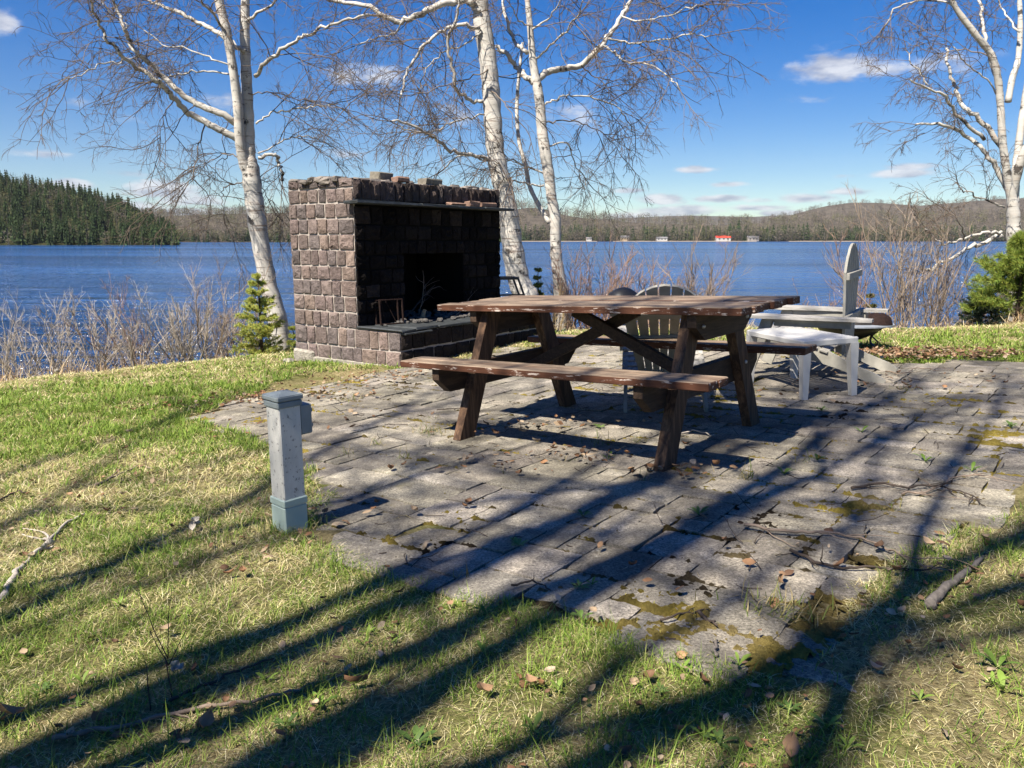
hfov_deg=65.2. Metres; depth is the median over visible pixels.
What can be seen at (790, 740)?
fallen leaf
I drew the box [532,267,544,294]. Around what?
fir tree
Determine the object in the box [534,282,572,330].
shrub
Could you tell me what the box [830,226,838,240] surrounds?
spruce tree
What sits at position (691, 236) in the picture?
spruce tree
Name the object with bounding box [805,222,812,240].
spruce tree
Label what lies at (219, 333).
shrub
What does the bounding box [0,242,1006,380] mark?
lake
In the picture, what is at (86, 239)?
spruce tree
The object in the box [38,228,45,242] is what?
spruce tree
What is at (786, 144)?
sky
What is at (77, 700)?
weed
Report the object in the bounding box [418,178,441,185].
loose block
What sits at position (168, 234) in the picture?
spruce tree
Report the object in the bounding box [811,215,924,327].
shrub
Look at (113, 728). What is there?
fallen branch
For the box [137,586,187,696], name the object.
seedling
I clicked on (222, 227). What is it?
hillside forest
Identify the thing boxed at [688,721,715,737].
weed
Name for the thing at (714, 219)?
hills
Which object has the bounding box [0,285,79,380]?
shrub
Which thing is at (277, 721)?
weed
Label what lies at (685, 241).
beach
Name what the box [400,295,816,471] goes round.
picnic table
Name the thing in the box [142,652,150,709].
seedling
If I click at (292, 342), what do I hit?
fir tree
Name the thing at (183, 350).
shrub
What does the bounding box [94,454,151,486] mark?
fallen branch
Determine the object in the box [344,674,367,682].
fallen leaf
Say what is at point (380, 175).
loose block
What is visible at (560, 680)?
weed
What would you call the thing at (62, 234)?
spruce tree
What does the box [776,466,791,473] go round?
weed
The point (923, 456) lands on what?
weed
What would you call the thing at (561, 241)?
beach
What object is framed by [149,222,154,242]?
spruce tree
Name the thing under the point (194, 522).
bark scrap
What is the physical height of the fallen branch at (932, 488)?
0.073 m
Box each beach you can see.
[522,241,596,241]
[613,241,756,241]
[789,241,873,241]
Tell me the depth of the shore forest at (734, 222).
1366.59 m
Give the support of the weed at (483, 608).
on the lawn at (456, 718)
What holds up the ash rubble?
on the stone fireplace
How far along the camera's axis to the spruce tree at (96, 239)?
432.47 m
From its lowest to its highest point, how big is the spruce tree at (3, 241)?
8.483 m
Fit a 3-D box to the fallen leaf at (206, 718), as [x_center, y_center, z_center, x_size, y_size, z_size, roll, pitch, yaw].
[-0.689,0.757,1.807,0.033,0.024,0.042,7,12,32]
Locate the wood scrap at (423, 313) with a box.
[420,309,426,317]
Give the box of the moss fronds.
[320,395,1021,670]
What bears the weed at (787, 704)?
on the lawn at (456, 718)
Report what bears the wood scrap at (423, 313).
on the stone fireplace
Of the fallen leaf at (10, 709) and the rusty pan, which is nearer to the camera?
the fallen leaf at (10, 709)
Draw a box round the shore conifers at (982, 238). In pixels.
[521,224,1005,240]
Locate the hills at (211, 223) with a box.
[156,213,290,241]
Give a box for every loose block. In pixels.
[370,171,392,180]
[391,176,409,182]
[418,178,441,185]
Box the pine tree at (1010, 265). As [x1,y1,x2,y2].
[957,229,1023,321]
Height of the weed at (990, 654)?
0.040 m
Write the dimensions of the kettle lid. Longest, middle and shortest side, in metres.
0.266 x 0.266 x 0.127 m
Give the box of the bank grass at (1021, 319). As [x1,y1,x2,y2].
[0,306,1023,381]
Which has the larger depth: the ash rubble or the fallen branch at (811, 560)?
the ash rubble
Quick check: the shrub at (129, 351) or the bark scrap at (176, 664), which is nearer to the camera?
the bark scrap at (176, 664)
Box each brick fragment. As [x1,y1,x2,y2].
[446,202,465,205]
[464,201,479,206]
[480,203,496,207]
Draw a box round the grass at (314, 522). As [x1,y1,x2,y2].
[238,504,338,536]
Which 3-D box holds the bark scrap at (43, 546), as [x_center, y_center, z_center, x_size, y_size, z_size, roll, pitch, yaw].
[-1.741,0.600,2.999,0.053,0.047,0.040,-8,13,-38]
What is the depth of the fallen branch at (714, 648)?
2.07 m
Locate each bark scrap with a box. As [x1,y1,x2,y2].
[40,538,54,550]
[169,660,183,670]
[189,516,200,529]
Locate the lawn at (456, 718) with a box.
[0,322,1023,767]
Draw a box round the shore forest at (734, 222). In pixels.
[517,199,1023,241]
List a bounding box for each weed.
[31,680,54,692]
[67,670,96,684]
[69,696,83,706]
[97,568,114,574]
[112,597,125,604]
[161,689,189,704]
[256,672,278,681]
[271,712,300,728]
[308,691,337,707]
[396,725,436,747]
[472,604,492,613]
[474,640,497,651]
[510,537,527,545]
[521,711,542,732]
[550,677,562,690]
[570,609,593,618]
[571,578,590,588]
[576,509,591,516]
[653,682,668,692]
[674,659,692,669]
[687,506,708,514]
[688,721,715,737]
[704,729,739,747]
[727,651,750,665]
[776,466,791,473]
[776,700,801,712]
[809,712,841,728]
[833,734,863,748]
[885,591,909,602]
[910,689,934,699]
[913,453,933,461]
[965,461,981,470]
[973,647,1019,670]
[980,671,1009,685]
[988,669,1023,690]
[1004,420,1016,426]
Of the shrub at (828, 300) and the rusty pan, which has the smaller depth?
the rusty pan
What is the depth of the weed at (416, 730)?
1.75 m
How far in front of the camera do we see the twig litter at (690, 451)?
3.83 m
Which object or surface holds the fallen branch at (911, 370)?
on the patio
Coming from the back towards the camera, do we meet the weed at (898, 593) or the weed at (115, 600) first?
the weed at (115, 600)
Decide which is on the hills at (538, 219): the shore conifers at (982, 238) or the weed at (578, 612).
the shore conifers at (982, 238)
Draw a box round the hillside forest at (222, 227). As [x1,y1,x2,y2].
[140,203,500,241]
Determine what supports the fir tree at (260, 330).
on the lawn at (456, 718)
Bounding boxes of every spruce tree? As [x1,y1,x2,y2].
[1,230,6,242]
[12,229,16,242]
[26,228,30,242]
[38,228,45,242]
[58,219,65,242]
[70,223,76,242]
[78,223,87,242]
[94,230,99,243]
[99,224,108,242]
[109,226,119,243]
[130,223,138,242]
[139,221,149,244]
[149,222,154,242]
[164,220,172,244]
[669,225,675,240]
[688,228,694,240]
[735,220,742,239]
[770,225,776,239]
[797,224,808,240]
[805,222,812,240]
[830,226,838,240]
[845,228,851,239]
[952,291,1014,326]
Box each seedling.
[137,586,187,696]
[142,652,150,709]
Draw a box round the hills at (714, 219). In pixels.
[599,215,788,224]
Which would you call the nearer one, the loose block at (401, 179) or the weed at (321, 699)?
the weed at (321, 699)
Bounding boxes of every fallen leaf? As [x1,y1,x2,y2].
[0,702,24,713]
[159,623,170,630]
[199,709,213,727]
[239,565,246,571]
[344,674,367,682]
[477,682,492,690]
[526,673,536,682]
[782,731,799,757]
[891,565,901,568]
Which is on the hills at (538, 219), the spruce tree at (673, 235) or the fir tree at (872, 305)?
the spruce tree at (673, 235)
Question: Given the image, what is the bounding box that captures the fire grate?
[374,299,403,325]
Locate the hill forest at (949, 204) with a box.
[752,195,1023,222]
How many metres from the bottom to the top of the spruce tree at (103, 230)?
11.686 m
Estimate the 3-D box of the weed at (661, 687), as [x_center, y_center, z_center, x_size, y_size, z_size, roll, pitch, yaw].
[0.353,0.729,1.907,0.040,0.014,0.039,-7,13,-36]
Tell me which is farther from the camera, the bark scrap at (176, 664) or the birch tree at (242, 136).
the birch tree at (242, 136)
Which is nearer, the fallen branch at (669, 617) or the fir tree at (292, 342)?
the fallen branch at (669, 617)
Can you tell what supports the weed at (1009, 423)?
on the patio
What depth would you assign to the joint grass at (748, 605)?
2.66 m
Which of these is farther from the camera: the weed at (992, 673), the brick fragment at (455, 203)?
the brick fragment at (455, 203)
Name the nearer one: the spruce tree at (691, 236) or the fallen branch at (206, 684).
the fallen branch at (206, 684)
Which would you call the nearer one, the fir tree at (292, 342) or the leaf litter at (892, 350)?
the leaf litter at (892, 350)
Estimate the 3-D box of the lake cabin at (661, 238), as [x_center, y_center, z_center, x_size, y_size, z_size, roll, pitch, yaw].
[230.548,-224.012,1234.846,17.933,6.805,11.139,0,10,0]
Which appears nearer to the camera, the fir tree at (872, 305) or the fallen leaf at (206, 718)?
the fallen leaf at (206, 718)
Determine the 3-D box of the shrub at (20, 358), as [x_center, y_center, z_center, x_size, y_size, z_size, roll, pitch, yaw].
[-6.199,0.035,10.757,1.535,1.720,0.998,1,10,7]
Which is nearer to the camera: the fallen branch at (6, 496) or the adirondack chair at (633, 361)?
the fallen branch at (6, 496)
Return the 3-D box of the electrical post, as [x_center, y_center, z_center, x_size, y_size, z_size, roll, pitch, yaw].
[-0.866,0.302,3.155,0.114,0.578,0.168,10,15,42]
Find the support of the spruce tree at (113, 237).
on the hills at (25, 215)
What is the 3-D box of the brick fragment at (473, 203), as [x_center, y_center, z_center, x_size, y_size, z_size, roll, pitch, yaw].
[-0.451,-2.039,9.065,0.100,0.063,0.204,7,12,33]
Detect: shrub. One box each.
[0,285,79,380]
[0,324,93,378]
[12,290,123,376]
[58,272,160,368]
[60,284,192,370]
[74,257,256,369]
[178,238,277,359]
[216,285,279,358]
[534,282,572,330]
[540,237,645,329]
[573,232,672,320]
[596,269,684,326]
[604,221,751,327]
[775,279,865,310]
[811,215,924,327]
[821,182,964,328]
[897,196,1005,327]
[925,254,1012,326]
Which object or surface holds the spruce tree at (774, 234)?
on the hills at (538, 219)
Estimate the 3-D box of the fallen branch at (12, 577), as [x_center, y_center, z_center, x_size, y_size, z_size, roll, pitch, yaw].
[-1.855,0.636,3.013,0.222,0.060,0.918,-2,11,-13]
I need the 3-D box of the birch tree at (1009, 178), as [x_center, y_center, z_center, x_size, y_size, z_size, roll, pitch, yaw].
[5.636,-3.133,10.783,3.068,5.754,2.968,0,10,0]
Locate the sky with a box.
[0,0,1023,218]
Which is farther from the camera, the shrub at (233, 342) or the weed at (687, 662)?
the shrub at (233, 342)
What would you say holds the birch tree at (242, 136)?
on the lawn at (456, 718)
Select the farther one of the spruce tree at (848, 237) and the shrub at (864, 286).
the spruce tree at (848, 237)
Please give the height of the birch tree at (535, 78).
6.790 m
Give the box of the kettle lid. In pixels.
[608,287,636,316]
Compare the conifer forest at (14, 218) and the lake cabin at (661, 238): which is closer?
the conifer forest at (14, 218)
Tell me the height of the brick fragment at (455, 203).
0.037 m
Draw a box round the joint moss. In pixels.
[188,344,1023,677]
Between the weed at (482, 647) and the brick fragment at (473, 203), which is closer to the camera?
the weed at (482, 647)
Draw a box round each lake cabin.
[620,235,628,240]
[655,237,667,240]
[715,236,730,240]
[746,236,758,240]
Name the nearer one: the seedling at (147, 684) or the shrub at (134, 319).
the seedling at (147, 684)
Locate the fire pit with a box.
[818,323,894,353]
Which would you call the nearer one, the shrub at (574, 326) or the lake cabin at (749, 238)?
the shrub at (574, 326)
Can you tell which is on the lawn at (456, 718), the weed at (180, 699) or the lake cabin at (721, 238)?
the weed at (180, 699)
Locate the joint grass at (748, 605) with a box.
[241,330,1018,639]
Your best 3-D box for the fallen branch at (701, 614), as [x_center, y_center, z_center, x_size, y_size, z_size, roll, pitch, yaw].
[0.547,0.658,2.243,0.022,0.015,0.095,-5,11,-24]
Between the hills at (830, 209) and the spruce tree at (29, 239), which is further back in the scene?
the hills at (830, 209)
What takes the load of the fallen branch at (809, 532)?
on the patio
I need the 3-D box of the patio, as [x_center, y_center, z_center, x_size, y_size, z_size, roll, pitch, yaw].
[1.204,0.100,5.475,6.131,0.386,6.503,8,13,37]
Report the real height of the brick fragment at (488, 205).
0.056 m
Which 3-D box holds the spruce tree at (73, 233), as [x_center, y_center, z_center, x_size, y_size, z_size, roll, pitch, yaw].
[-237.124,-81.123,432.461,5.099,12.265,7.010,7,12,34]
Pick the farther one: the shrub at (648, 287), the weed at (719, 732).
the shrub at (648, 287)
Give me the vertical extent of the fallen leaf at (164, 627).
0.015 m
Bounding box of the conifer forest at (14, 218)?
[0,169,180,244]
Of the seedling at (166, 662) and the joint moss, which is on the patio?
the joint moss
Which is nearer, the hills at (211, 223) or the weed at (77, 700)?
the weed at (77, 700)
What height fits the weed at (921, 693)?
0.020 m
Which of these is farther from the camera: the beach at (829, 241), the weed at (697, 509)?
the beach at (829, 241)
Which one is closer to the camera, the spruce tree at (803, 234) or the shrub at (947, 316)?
the shrub at (947, 316)
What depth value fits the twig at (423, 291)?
8.86 m
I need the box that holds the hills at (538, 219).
[518,208,1023,241]
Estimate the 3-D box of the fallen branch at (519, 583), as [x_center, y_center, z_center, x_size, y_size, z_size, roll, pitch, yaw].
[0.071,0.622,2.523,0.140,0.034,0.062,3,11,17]
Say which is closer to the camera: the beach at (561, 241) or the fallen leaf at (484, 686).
the fallen leaf at (484, 686)
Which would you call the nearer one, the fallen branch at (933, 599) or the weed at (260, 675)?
the weed at (260, 675)
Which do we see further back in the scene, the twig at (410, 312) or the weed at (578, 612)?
the twig at (410, 312)
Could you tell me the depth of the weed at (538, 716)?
1.77 m
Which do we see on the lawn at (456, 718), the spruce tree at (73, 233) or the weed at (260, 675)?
the weed at (260, 675)
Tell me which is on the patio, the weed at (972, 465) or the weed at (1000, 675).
the weed at (972, 465)
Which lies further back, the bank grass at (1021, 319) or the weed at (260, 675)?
the bank grass at (1021, 319)
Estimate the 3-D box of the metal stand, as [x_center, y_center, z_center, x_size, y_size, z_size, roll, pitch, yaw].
[0.000,-0.972,10.019,0.644,0.738,0.300,-3,11,-14]
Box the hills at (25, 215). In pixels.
[0,190,150,244]
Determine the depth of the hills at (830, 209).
2225.27 m
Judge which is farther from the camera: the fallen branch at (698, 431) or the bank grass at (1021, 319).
the bank grass at (1021, 319)
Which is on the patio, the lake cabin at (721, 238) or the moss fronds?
the moss fronds
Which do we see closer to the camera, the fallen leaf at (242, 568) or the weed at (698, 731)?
the weed at (698, 731)
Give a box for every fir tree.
[228,272,293,357]
[282,324,295,352]
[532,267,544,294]
[864,290,876,313]
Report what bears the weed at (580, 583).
on the patio
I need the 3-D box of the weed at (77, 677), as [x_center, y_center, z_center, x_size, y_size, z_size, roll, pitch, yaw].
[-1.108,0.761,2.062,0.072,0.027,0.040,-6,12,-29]
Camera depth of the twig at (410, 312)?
8.98 m
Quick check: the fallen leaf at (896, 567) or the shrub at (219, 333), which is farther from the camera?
the shrub at (219, 333)
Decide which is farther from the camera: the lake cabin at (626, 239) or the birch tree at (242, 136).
the lake cabin at (626, 239)
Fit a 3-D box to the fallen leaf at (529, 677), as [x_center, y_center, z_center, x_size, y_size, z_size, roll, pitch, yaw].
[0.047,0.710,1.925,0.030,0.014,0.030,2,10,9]
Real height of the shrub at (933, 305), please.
2.181 m
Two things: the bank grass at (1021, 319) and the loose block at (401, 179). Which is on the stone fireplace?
the loose block at (401, 179)
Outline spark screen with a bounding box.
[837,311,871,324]
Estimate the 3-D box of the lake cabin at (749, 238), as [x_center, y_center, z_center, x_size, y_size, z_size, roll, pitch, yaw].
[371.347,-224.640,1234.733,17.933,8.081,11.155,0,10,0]
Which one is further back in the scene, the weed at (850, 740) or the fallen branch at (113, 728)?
the fallen branch at (113, 728)
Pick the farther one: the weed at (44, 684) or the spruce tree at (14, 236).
the spruce tree at (14, 236)
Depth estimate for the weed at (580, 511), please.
3.15 m
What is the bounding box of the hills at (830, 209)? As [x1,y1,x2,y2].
[763,198,1023,222]
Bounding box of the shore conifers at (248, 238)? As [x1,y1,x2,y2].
[177,229,501,241]
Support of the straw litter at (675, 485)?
on the patio
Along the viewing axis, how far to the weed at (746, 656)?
2.01 m
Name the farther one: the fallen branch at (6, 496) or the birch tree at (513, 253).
the birch tree at (513, 253)
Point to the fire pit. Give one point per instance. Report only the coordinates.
(863, 331)
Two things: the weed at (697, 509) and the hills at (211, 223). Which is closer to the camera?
the weed at (697, 509)
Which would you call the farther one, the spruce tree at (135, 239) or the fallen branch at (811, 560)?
the spruce tree at (135, 239)
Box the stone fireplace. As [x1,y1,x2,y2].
[288,176,537,365]
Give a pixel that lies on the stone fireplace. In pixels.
(359, 246)
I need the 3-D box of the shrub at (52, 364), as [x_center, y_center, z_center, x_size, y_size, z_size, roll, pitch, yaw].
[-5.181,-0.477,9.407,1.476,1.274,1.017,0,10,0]
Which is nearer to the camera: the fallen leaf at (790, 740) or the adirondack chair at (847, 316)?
the fallen leaf at (790, 740)
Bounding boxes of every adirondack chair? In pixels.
[610,284,720,412]
[751,243,897,382]
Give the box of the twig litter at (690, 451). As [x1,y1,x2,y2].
[312,360,1023,640]
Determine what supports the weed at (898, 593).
on the lawn at (456, 718)
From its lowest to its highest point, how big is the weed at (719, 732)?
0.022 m
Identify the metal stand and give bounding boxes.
[499,276,524,295]
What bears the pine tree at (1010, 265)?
on the lawn at (456, 718)
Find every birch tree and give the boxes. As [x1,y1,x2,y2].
[1,0,458,352]
[274,0,584,294]
[421,0,790,329]
[839,0,1023,325]
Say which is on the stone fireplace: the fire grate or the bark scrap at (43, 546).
the fire grate
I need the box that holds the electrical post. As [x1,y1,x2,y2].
[262,390,312,533]
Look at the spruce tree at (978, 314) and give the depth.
9.85 m
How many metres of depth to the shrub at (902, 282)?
10.50 m
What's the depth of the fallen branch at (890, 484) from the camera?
3.33 m
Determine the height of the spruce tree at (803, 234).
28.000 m
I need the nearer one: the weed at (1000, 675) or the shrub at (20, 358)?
the weed at (1000, 675)
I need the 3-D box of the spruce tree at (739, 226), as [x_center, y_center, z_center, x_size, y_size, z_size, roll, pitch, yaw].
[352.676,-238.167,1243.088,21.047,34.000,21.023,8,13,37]
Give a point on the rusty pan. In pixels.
(882, 319)
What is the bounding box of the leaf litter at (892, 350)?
[0,342,1023,767]
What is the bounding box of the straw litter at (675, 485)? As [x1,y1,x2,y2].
[267,350,1007,639]
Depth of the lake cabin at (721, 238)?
1228.59 m
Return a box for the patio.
[180,343,1023,692]
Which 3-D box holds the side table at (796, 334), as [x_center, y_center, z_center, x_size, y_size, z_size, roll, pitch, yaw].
[2.007,-0.162,5.596,0.409,0.392,0.746,-5,10,-12]
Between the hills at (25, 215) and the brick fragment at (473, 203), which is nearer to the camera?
the brick fragment at (473, 203)
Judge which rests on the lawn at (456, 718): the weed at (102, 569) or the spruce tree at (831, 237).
the weed at (102, 569)
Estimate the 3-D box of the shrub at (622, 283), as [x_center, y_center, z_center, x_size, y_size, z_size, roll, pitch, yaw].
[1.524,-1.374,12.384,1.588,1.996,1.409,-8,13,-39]
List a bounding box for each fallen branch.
[0,487,25,500]
[0,513,84,600]
[51,669,350,740]
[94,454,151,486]
[163,658,275,706]
[511,577,551,590]
[660,607,708,620]
[681,429,716,435]
[697,610,717,626]
[711,639,718,657]
[744,523,969,570]
[789,545,938,571]
[851,480,985,506]
[885,367,950,376]
[901,466,1023,498]
[924,556,984,610]
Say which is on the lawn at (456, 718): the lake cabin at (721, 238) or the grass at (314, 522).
the grass at (314, 522)
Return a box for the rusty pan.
[868,313,892,324]
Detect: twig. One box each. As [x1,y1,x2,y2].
[405,282,446,315]
[416,274,439,313]
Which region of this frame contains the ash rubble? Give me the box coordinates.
[383,309,469,325]
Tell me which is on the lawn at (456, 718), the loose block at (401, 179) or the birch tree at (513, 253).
the birch tree at (513, 253)
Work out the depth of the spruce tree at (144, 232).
431.89 m
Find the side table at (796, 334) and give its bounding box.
[746,326,858,399]
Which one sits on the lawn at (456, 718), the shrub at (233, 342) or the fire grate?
the shrub at (233, 342)
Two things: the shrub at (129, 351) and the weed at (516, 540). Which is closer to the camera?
the weed at (516, 540)
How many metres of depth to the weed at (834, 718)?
1.76 m

